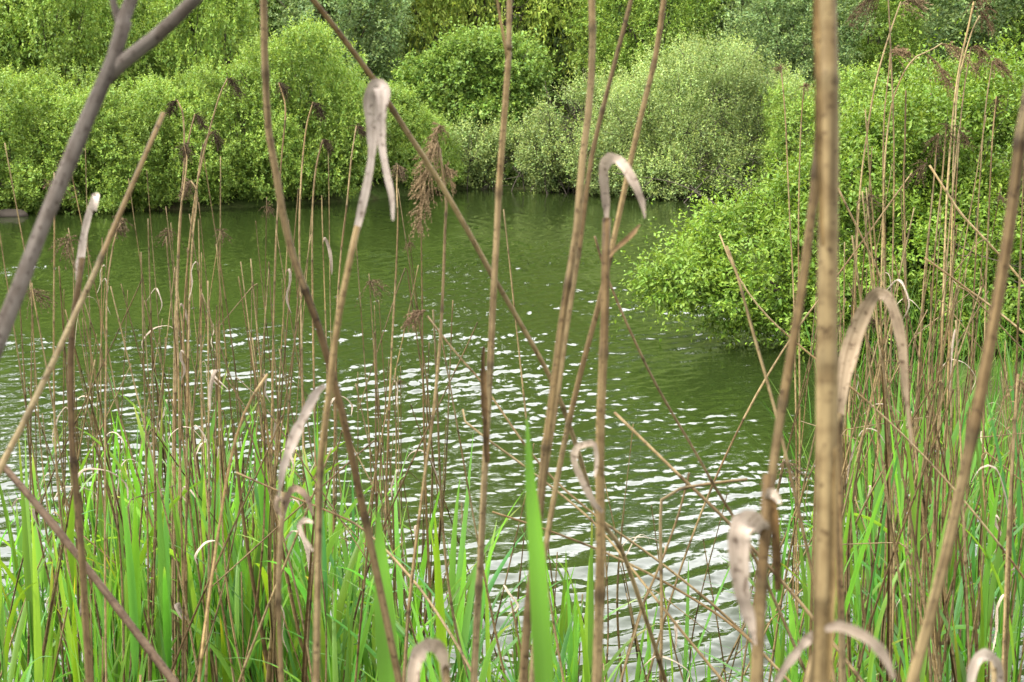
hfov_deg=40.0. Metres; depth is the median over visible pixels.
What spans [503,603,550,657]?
reed shoot
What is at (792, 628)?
reed shoot
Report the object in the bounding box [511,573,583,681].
reed shoot
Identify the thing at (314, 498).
reed shoot
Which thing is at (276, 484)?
reed shoot
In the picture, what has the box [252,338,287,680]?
dead reed
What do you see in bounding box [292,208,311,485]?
dead reed
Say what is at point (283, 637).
reed shoot
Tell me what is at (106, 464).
reed shoot
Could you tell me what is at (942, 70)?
dead reed
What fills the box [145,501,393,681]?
reed shoot
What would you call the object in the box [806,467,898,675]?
reed shoot
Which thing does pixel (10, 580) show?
reed shoot
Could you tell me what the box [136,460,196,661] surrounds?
reed shoot
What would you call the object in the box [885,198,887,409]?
dead reed
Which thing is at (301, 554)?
reed shoot
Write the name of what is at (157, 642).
reed shoot
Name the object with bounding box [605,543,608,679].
dead reed
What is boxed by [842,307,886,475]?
dead reed
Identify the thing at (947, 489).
reed shoot
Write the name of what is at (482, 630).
reed shoot
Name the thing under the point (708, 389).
water
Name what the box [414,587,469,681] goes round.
reed shoot
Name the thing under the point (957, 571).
reed shoot
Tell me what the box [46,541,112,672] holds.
reed shoot
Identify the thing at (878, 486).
reed shoot
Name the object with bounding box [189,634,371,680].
reed shoot
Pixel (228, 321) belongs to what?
dead reed
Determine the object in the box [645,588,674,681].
reed shoot
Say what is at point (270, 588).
dead reed
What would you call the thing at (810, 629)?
dead reed
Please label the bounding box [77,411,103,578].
dead reed
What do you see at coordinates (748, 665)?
dead reed
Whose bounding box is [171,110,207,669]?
dead reed
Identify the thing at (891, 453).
dead reed
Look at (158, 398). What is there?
dead reed
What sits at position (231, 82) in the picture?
dead reed
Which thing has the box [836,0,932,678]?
dead reed
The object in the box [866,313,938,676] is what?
dead reed
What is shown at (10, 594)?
reed shoot
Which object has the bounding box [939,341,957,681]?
dead reed
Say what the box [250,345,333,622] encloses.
dead reed
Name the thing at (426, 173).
dead reed
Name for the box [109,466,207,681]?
reed shoot
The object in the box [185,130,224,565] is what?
dead reed
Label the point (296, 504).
reed shoot
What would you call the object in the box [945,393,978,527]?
reed shoot
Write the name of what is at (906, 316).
dead reed
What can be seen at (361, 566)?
reed shoot
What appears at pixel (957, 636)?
reed shoot
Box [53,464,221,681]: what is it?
reed shoot
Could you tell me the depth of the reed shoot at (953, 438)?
3.91 m
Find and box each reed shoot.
[0,425,82,667]
[0,436,62,681]
[0,449,100,681]
[0,485,71,681]
[0,492,115,678]
[0,513,20,680]
[0,550,165,681]
[0,555,43,681]
[0,563,20,678]
[0,612,95,681]
[1,501,26,663]
[1,617,7,681]
[2,489,169,680]
[3,474,67,678]
[3,508,99,681]
[5,505,85,681]
[5,578,97,675]
[7,494,27,630]
[10,456,149,662]
[12,432,240,676]
[15,450,96,681]
[16,504,89,681]
[17,484,150,598]
[18,429,180,681]
[20,585,66,681]
[29,470,155,681]
[30,508,119,674]
[41,555,117,639]
[43,421,154,681]
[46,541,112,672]
[49,412,117,676]
[49,498,109,675]
[50,462,153,681]
[51,419,100,637]
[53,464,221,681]
[57,444,117,631]
[60,395,287,666]
[65,556,131,681]
[70,557,115,679]
[72,559,119,681]
[75,399,180,681]
[83,425,112,637]
[85,432,129,681]
[87,448,212,580]
[87,477,120,681]
[90,515,157,665]
[92,460,170,666]
[92,483,234,646]
[93,401,123,554]
[93,464,143,652]
[94,418,149,589]
[96,559,154,681]
[101,420,140,573]
[102,481,155,594]
[107,536,201,681]
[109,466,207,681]
[110,377,149,563]
[111,359,298,681]
[111,413,149,567]
[113,403,193,660]
[114,499,339,677]
[116,411,184,576]
[119,393,206,570]
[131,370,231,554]
[131,390,241,678]
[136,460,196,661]
[142,425,190,669]
[143,542,355,681]
[145,457,211,681]
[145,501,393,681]
[146,487,344,681]
[150,448,232,681]
[162,422,249,597]
[162,465,253,633]
[165,435,247,677]
[166,411,205,567]
[169,482,263,673]
[171,490,258,668]
[172,575,244,671]
[175,453,415,672]
[176,419,237,678]
[180,510,359,677]
[182,503,211,641]
[183,413,258,681]
[185,431,257,658]
[187,399,265,633]
[187,441,245,547]
[188,444,224,681]
[189,420,303,665]
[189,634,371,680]
[190,480,293,681]
[194,451,358,677]
[197,511,359,633]
[199,600,373,673]
[204,408,233,633]
[205,423,300,681]
[205,454,306,681]
[207,428,265,632]
[213,404,272,681]
[218,527,301,681]
[220,473,305,665]
[222,484,261,599]
[223,454,427,681]
[227,447,260,649]
[228,463,304,681]
[230,406,419,538]
[233,516,327,680]
[234,450,334,681]
[236,449,390,681]
[237,475,444,679]
[240,462,300,540]
[243,436,360,681]
[245,441,303,679]
[246,454,310,676]
[249,458,347,678]
[258,564,308,680]
[271,410,338,665]
[272,410,368,681]
[276,476,480,681]
[282,491,406,681]
[283,560,520,681]
[285,481,362,681]
[286,462,349,607]
[290,459,336,570]
[292,576,377,681]
[293,482,364,681]
[294,401,343,609]
[299,446,402,641]
[304,564,466,681]
[311,534,373,681]
[320,470,475,681]
[321,522,565,681]
[327,454,375,667]
[327,513,454,659]
[327,544,426,677]
[328,473,371,681]
[329,507,524,641]
[329,589,371,669]
[330,517,387,678]
[336,445,409,681]
[339,442,384,666]
[339,495,405,589]
[346,495,416,681]
[347,517,558,680]
[362,491,523,681]
[366,533,555,681]
[371,509,482,681]
[374,512,397,681]
[390,483,441,680]
[401,438,472,681]
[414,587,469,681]
[417,521,496,681]
[429,538,474,681]
[450,596,643,681]
[454,613,531,681]
[472,599,530,681]
[479,654,509,681]
[485,557,507,681]
[491,609,562,676]
[495,648,513,681]
[499,554,573,660]
[499,568,576,681]
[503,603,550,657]
[505,642,520,680]
[508,560,581,676]
[508,615,580,681]
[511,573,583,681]
[519,524,655,681]
[525,418,553,681]
[531,566,574,665]
[546,556,584,681]
[552,646,557,674]
[553,515,593,681]
[585,601,623,681]
[604,649,638,681]
[619,595,659,681]
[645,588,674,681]
[657,614,745,681]
[663,559,729,681]
[676,638,710,681]
[680,527,912,681]
[708,621,877,681]
[714,557,909,681]
[722,601,782,680]
[723,501,807,681]
[746,626,774,679]
[750,524,812,617]
[757,547,797,681]
[764,470,966,676]
[769,399,926,681]
[769,552,944,681]
[781,413,895,681]
[781,441,972,681]
[781,530,811,579]
[783,465,901,680]
[786,441,1023,681]
[786,592,806,681]
[787,521,871,676]
[788,595,805,660]
[793,356,1016,680]
[793,417,877,669]
[799,351,947,674]
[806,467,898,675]
[833,639,846,669]
[835,539,897,681]
[837,419,902,680]
[844,520,1002,681]
[845,517,863,612]
[847,386,922,681]
[849,417,884,538]
[851,368,951,681]
[853,389,971,681]
[853,409,883,509]
[853,425,880,656]
[858,460,1020,660]
[859,463,989,622]
[863,388,885,509]
[871,377,884,523]
[880,447,923,553]
[886,604,939,681]
[893,401,931,532]
[893,499,1023,680]
[894,487,953,680]
[901,404,963,493]
[903,509,1017,681]
[906,401,921,532]
[907,451,941,601]
[913,390,944,495]
[914,416,1009,570]
[918,388,980,537]
[919,380,1021,681]
[926,455,1016,681]
[927,557,971,680]
[932,369,1004,604]
[937,484,978,677]
[943,382,999,653]
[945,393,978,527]
[951,467,1022,681]
[955,338,1023,681]
[956,390,985,504]
[959,397,1023,681]
[967,381,1023,648]
[971,418,1023,640]
[972,465,1017,597]
[981,402,1021,681]
[988,423,1016,524]
[991,445,1023,523]
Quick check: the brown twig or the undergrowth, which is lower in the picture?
the brown twig
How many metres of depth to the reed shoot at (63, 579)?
3.70 m
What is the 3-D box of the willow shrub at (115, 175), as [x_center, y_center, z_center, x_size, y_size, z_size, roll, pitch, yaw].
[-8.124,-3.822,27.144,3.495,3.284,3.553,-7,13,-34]
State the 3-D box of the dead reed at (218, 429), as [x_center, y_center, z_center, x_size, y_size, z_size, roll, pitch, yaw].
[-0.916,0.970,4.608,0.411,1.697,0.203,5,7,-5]
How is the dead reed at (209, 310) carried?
on the ground at (378, 188)
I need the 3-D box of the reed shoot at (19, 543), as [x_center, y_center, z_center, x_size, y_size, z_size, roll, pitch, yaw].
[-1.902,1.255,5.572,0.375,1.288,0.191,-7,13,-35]
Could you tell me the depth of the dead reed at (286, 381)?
5.11 m
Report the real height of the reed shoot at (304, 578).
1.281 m
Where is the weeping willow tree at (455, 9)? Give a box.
[327,0,613,97]
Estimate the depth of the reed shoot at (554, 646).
4.41 m
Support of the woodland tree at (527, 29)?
on the ground at (378, 188)
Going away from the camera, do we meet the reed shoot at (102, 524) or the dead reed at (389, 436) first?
the dead reed at (389, 436)
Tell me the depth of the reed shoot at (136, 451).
5.93 m
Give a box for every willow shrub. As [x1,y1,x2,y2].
[0,0,75,153]
[0,0,174,157]
[0,62,117,212]
[7,57,177,214]
[47,0,191,96]
[87,67,247,208]
[125,0,270,143]
[146,36,321,204]
[217,6,400,201]
[305,62,429,193]
[386,103,467,192]
[752,55,912,191]
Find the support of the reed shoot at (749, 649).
on the ground at (378, 188)
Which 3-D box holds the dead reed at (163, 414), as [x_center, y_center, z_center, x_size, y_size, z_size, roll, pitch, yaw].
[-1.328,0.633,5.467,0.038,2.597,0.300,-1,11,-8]
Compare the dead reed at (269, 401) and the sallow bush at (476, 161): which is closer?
the dead reed at (269, 401)
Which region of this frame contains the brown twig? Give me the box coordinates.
[0,458,178,681]
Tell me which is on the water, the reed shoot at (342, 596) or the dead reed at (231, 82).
the reed shoot at (342, 596)
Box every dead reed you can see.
[0,112,165,475]
[0,235,71,681]
[0,281,140,668]
[0,364,130,678]
[4,143,68,521]
[11,307,67,648]
[26,283,57,666]
[26,286,71,631]
[28,386,104,681]
[33,316,55,495]
[42,360,128,661]
[42,413,96,681]
[43,172,84,664]
[48,228,124,681]
[52,160,141,594]
[52,266,81,668]
[52,512,124,681]
[55,294,65,632]
[63,334,96,647]
[65,242,192,679]
[65,310,161,647]
[67,192,99,681]
[67,320,140,667]
[69,343,98,616]
[73,247,98,668]
[75,230,108,615]
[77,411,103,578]
[78,318,118,592]
[82,318,114,651]
[82,409,143,681]
[84,238,124,681]
[85,148,97,662]
[86,436,103,493]
[99,301,108,454]
[104,215,134,681]
[104,362,123,539]
[110,286,197,677]
[118,290,127,584]
[121,284,171,477]
[124,319,162,574]
[127,485,174,681]
[128,178,166,486]
[129,429,217,679]
[132,267,174,680]
[141,206,228,659]
[141,252,150,680]
[141,351,170,524]
[143,298,162,635]
[144,300,233,650]
[144,337,165,681]
[146,170,180,681]
[147,219,155,680]
[150,374,188,543]
[153,223,186,424]
[159,359,163,498]
[164,99,184,677]
[165,236,216,681]
[166,415,283,681]
[168,400,170,534]
[169,219,234,681]
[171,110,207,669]
[174,142,195,681]
[174,289,207,681]
[175,267,218,549]
[176,178,198,673]
[176,228,231,496]
[177,73,245,681]
[178,324,215,635]
[179,314,213,681]
[181,410,235,599]
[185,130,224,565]
[185,248,187,449]
[189,214,229,681]
[189,344,214,466]
[191,291,211,496]
[192,369,264,681]
[194,305,216,681]
[194,324,244,681]
[197,374,268,681]
[198,202,232,517]
[200,252,207,465]
[202,143,245,518]
[202,293,311,681]
[204,281,209,681]
[210,244,271,681]
[210,321,218,517]
[210,375,293,506]
[212,398,213,480]
[212,440,379,681]
[217,156,252,681]
[217,283,257,542]
[234,377,263,557]
[236,472,478,681]
[238,276,309,681]
[238,448,331,681]
[240,261,299,643]
[241,409,368,681]
[248,277,251,541]
[250,259,277,681]
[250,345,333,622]
[252,269,268,572]
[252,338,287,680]
[254,197,275,529]
[255,221,283,477]
[257,438,366,617]
[260,0,402,681]
[262,220,293,671]
[264,373,290,511]
[267,188,298,642]
[268,234,310,681]
[268,262,299,650]
[270,79,292,515]
[272,283,298,681]
[274,485,313,681]
[276,229,314,478]
[277,78,394,681]
[279,349,326,681]
[282,282,292,556]
[285,507,315,681]
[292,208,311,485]
[294,247,307,516]
[297,195,352,656]
[298,102,329,581]
[310,0,667,681]
[311,138,334,504]
[323,430,377,680]
[328,152,348,555]
[329,295,336,603]
[332,122,366,609]
[343,322,477,681]
[355,274,419,681]
[355,383,428,681]
[356,245,372,534]
[357,372,364,668]
[358,268,448,572]
[359,265,418,681]
[371,359,388,636]
[373,340,401,666]
[374,305,382,526]
[374,332,377,513]
[379,304,396,600]
[384,163,409,545]
[387,433,393,502]
[391,368,397,603]
[391,385,435,630]
[393,376,417,639]
[393,423,396,613]
[398,188,432,638]
[398,466,475,537]
[400,366,405,616]
[401,310,787,681]
[402,121,457,681]
[403,237,432,574]
[404,300,452,636]
[406,638,449,681]
[410,404,504,681]
[419,342,429,622]
[420,173,433,668]
[432,309,468,680]
[441,339,506,681]
[462,409,724,681]
[470,0,511,681]
[490,496,525,643]
[492,511,791,681]
[503,209,564,681]
[515,443,533,656]
[519,0,596,681]
[527,0,632,681]
[529,0,665,681]
[570,152,645,681]
[594,236,805,673]
[605,483,665,679]
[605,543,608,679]
[613,411,863,681]
[616,424,648,676]
[619,472,689,681]
[622,589,708,681]
[626,593,689,681]
[647,173,911,681]
[651,505,682,679]
[659,478,747,681]
[689,493,727,681]
[703,539,726,681]
[717,336,863,681]
[719,234,1023,579]
[726,246,836,681]
[727,474,781,681]
[728,344,816,681]
[735,588,803,655]
[740,309,927,681]
[741,456,811,681]
[768,136,817,533]
[768,298,845,681]
[770,328,816,537]
[771,63,796,623]
[773,621,895,681]
[791,296,816,610]
[793,542,941,681]
[795,82,813,640]
[801,421,871,663]
[802,291,988,681]
[805,359,916,634]
[808,455,815,661]
[811,0,839,681]
[834,409,845,635]
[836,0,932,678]
[836,261,949,667]
[836,287,912,681]
[838,242,844,681]
[838,277,847,482]
[839,189,935,681]
[839,329,841,456]
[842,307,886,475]
[842,322,891,517]
[842,416,929,676]
[842,428,884,652]
[843,0,894,600]
[843,202,857,460]
[843,286,862,436]
[844,146,872,598]
[846,207,914,677]
[846,398,907,511]
[846,472,878,666]
[849,284,941,678]
[850,164,892,407]
[850,328,902,555]
[851,235,919,681]
[855,187,938,681]
[855,254,932,678]
[855,375,858,549]
[855,389,953,681]
[856,269,870,668]
[856,354,864,438]
[856,370,903,681]
[858,274,898,609]
[862,192,895,658]
[862,221,906,628]
[863,378,931,643]
[865,109,909,681]
[865,416,891,666]
[866,220,965,668]
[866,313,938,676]
[871,41,978,635]
[873,347,909,644]
[874,341,903,579]
[876,294,968,680]
[877,223,980,596]
[878,346,932,681]
[879,286,981,681]
[882,45,918,672]
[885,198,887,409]
[889,269,917,607]
[892,251,967,662]
[893,414,949,650]
[894,284,898,526]
[895,273,904,680]
[896,382,1009,681]
[896,396,925,605]
[897,196,931,495]
[899,133,952,681]
[900,190,914,489]
[901,225,957,681]
[903,90,912,660]
[903,299,981,660]
[905,251,975,622]
[906,89,1023,681]
[906,158,1023,283]
[914,285,1023,646]
[919,120,957,626]
[919,208,940,586]
[924,257,1023,333]
[924,380,956,681]
[924,384,939,522]
[925,283,935,674]
[926,115,986,605]
[928,336,940,559]
[929,431,1001,681]
[930,125,976,582]
[932,0,997,572]
[932,268,966,680]
[938,15,979,664]
[938,240,983,667]
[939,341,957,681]
[942,187,1006,643]
[942,337,975,534]
[943,45,992,674]
[945,280,957,676]
[949,426,978,681]
[950,343,975,591]
[951,433,1023,681]
[955,320,970,665]
[956,378,1023,600]
[959,56,1013,649]
[964,444,981,509]
[965,325,969,647]
[966,452,1023,672]
[967,648,1003,681]
[968,334,1019,681]
[971,165,1023,681]
[975,95,1007,681]
[978,373,1006,681]
[978,403,1022,645]
[979,268,1023,459]
[987,368,1023,681]
[987,373,1023,671]
[989,371,1015,679]
[1004,525,1023,681]
[1005,407,1023,654]
[1013,407,1023,516]
[1018,639,1023,681]
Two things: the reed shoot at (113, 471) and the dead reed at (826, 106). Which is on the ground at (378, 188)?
the dead reed at (826, 106)
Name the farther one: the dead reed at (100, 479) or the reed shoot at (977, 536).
the reed shoot at (977, 536)
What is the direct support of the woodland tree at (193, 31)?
on the ground at (378, 188)
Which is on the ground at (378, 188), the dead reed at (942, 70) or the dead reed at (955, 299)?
the dead reed at (955, 299)
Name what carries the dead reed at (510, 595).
on the ground at (378, 188)
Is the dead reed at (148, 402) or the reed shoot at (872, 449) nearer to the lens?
the dead reed at (148, 402)
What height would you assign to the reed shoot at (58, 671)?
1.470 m
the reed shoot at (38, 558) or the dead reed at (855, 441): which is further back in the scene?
the dead reed at (855, 441)
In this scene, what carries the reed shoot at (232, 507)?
in the water
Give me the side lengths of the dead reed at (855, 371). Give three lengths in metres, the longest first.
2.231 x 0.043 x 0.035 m
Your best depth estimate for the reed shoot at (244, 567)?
3.75 m
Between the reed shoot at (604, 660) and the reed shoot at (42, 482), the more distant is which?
the reed shoot at (42, 482)
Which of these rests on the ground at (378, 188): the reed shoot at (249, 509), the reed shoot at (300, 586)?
the reed shoot at (300, 586)
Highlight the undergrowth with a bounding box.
[0,34,1020,205]
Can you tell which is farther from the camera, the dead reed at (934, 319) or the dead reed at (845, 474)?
the dead reed at (934, 319)
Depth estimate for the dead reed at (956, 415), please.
4.63 m
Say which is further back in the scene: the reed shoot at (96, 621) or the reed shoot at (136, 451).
the reed shoot at (136, 451)
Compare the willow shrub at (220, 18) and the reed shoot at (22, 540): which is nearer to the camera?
the reed shoot at (22, 540)
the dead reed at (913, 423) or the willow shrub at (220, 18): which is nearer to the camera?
the dead reed at (913, 423)
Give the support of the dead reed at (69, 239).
on the ground at (378, 188)
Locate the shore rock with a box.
[0,209,28,216]
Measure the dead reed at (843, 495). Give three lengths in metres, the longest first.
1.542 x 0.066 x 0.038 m
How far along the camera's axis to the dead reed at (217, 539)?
1.85 m
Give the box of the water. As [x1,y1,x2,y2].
[0,189,1023,681]
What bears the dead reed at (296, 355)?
on the ground at (378, 188)
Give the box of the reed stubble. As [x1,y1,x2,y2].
[0,341,1023,681]
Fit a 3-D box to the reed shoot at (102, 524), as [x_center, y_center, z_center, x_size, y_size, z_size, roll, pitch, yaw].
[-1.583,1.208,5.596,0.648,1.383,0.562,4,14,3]
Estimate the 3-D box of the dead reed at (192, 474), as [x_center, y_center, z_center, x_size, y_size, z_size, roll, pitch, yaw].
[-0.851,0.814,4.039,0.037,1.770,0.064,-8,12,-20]
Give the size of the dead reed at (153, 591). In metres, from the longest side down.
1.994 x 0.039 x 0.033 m
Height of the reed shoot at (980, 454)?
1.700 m
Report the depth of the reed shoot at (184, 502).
5.41 m
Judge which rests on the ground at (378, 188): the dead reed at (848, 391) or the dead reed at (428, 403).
the dead reed at (428, 403)
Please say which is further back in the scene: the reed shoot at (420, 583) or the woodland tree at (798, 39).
the woodland tree at (798, 39)
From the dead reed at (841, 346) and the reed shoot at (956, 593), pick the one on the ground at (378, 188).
the reed shoot at (956, 593)
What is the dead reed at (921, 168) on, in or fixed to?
on the ground at (378, 188)
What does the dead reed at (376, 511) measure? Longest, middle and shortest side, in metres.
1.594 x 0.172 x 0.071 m
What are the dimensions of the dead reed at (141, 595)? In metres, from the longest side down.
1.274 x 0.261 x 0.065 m
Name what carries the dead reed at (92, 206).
on the ground at (378, 188)
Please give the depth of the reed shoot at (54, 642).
4.27 m
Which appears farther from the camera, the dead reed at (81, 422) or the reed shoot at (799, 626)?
the dead reed at (81, 422)
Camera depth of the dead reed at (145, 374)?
4.52 m
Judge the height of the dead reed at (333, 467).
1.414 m
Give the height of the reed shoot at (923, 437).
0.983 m
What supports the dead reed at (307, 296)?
on the ground at (378, 188)
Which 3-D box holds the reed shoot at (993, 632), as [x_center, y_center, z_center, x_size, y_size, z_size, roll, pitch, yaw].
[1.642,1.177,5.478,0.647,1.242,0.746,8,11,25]
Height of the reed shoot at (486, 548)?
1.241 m
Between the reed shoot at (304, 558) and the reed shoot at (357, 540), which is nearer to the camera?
the reed shoot at (304, 558)
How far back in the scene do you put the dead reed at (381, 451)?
4.98 m
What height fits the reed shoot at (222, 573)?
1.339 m
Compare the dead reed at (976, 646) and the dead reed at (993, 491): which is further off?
the dead reed at (993, 491)
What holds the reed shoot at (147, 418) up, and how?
on the ground at (378, 188)
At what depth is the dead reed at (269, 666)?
3.25 m
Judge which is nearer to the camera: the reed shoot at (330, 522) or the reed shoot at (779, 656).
the reed shoot at (779, 656)
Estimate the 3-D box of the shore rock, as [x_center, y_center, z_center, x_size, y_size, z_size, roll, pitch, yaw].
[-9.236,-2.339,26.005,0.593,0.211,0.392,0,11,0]
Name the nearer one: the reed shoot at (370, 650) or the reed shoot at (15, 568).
the reed shoot at (370, 650)
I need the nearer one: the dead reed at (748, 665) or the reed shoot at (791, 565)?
the dead reed at (748, 665)
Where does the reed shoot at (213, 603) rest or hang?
in the water
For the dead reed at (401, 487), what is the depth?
5.32 m
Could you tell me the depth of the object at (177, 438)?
5.16 m
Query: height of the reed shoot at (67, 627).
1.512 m
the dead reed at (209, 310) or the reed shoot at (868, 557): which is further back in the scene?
the dead reed at (209, 310)
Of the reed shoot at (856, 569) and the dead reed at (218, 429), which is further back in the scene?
the dead reed at (218, 429)
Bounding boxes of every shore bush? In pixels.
[595,40,1023,360]
[838,6,1023,316]
[908,179,1023,360]
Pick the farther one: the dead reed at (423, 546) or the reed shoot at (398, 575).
the dead reed at (423, 546)
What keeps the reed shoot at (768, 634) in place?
on the water
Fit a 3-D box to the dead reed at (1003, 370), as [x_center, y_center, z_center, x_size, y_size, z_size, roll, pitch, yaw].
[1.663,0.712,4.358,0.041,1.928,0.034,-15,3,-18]
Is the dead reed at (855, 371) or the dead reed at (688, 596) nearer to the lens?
the dead reed at (688, 596)
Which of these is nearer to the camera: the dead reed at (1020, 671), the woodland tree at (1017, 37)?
the dead reed at (1020, 671)
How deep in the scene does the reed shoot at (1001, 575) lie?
4.78 m
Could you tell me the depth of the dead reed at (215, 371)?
3.00 m
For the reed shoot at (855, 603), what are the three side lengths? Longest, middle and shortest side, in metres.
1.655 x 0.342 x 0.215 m
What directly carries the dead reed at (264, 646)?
on the ground at (378, 188)
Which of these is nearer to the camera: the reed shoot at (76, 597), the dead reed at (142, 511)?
the dead reed at (142, 511)
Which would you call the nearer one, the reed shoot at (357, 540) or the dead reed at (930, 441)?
the dead reed at (930, 441)
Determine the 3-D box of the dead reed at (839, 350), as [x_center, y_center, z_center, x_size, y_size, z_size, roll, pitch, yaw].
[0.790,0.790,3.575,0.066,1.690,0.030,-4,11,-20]
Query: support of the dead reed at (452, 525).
in the water
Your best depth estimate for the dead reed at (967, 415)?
5.18 m
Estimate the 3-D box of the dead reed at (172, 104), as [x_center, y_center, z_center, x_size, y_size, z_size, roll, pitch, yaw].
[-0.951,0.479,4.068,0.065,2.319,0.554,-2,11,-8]
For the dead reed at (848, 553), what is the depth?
3.31 m
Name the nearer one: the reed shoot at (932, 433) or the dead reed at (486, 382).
the dead reed at (486, 382)
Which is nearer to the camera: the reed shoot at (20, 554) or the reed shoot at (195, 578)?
the reed shoot at (195, 578)
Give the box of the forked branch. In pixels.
[0,0,202,358]
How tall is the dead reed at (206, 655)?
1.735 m
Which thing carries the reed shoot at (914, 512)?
on the ground at (378, 188)
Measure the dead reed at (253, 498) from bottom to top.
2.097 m
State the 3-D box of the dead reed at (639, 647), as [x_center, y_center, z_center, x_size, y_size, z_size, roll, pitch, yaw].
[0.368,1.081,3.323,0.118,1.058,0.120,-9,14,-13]
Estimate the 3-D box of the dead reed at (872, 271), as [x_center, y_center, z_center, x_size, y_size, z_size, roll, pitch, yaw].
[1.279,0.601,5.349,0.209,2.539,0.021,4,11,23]
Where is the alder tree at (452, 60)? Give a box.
[388,14,566,149]
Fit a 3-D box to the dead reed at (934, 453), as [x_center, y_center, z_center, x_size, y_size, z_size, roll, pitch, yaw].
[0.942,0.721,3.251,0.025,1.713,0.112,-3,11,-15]
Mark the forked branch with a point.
(118, 61)
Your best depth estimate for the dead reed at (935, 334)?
5.04 m
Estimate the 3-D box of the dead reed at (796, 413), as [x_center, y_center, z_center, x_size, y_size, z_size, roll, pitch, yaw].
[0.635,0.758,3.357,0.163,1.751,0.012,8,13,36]
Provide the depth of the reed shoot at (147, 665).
4.17 m
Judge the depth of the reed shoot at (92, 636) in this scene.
5.07 m
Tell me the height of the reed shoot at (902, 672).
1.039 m
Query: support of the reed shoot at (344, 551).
on the ground at (378, 188)
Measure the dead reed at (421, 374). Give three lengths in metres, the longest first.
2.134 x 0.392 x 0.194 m
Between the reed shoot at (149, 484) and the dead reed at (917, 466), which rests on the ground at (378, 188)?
the dead reed at (917, 466)
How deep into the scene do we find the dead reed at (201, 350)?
4.55 m
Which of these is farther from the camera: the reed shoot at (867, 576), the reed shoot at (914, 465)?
the reed shoot at (914, 465)
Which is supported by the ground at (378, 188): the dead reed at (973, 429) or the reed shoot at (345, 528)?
the dead reed at (973, 429)
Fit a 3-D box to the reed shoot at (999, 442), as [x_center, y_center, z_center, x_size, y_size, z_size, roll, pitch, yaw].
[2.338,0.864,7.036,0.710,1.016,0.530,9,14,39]
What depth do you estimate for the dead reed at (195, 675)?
3.12 m
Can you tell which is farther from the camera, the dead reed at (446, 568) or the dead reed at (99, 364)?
the dead reed at (99, 364)
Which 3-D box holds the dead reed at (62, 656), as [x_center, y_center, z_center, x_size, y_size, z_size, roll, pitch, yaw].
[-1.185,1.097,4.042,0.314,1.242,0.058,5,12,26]
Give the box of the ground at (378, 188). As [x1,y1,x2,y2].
[0,0,1023,551]
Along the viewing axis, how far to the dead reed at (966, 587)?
2.61 m
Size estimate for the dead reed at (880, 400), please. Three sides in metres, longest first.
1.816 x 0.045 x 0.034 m
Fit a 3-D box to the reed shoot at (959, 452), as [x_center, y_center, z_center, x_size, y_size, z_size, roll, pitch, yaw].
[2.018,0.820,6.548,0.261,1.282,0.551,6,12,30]
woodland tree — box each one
[38,0,229,68]
[132,0,297,72]
[204,0,408,85]
[268,0,417,103]
[329,0,451,68]
[471,0,584,84]
[536,0,727,89]
[555,0,736,123]
[652,0,840,96]
[711,0,881,120]
[727,0,939,49]
[807,0,932,104]
[876,0,972,57]
[885,0,1023,83]
[967,0,1023,90]
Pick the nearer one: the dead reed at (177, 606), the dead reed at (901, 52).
the dead reed at (177, 606)
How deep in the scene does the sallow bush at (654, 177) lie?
29.68 m
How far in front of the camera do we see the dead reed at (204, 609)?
3.58 m
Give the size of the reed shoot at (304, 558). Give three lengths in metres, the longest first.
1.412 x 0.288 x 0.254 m
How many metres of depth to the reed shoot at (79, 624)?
3.20 m
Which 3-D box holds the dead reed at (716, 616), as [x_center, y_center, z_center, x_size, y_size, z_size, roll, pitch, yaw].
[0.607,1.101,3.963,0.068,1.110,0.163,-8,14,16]
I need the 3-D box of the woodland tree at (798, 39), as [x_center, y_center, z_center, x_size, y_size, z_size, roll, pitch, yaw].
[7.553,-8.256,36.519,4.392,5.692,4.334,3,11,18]
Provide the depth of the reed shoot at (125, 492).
5.49 m
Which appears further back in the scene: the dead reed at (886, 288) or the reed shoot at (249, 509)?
the dead reed at (886, 288)
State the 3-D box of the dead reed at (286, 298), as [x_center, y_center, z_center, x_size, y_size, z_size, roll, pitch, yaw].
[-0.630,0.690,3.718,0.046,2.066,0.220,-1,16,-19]
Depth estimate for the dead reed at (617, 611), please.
4.39 m
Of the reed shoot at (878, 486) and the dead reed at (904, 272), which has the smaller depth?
the reed shoot at (878, 486)
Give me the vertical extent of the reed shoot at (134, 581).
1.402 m
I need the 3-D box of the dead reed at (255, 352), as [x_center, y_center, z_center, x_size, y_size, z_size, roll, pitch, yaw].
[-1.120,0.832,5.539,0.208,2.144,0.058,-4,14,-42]
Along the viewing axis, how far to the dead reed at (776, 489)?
4.77 m
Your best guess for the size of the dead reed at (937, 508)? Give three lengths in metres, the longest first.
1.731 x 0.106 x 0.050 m
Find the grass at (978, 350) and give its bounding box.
[58,240,1023,681]
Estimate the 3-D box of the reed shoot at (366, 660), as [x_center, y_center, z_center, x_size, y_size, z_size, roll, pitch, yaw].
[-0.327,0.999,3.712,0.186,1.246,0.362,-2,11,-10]
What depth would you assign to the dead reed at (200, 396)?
5.57 m
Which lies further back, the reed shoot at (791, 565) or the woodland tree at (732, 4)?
the woodland tree at (732, 4)
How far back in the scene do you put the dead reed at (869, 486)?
4.17 m
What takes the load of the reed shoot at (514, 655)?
on the ground at (378, 188)
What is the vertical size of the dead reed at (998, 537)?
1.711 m
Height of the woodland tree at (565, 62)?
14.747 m
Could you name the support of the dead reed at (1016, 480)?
on the ground at (378, 188)
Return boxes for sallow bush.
[427,97,537,189]
[503,51,646,193]
[545,8,851,204]
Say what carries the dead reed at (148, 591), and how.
on the ground at (378, 188)
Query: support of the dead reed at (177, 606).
on the ground at (378, 188)
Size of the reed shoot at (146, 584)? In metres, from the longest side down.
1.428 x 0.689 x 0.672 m

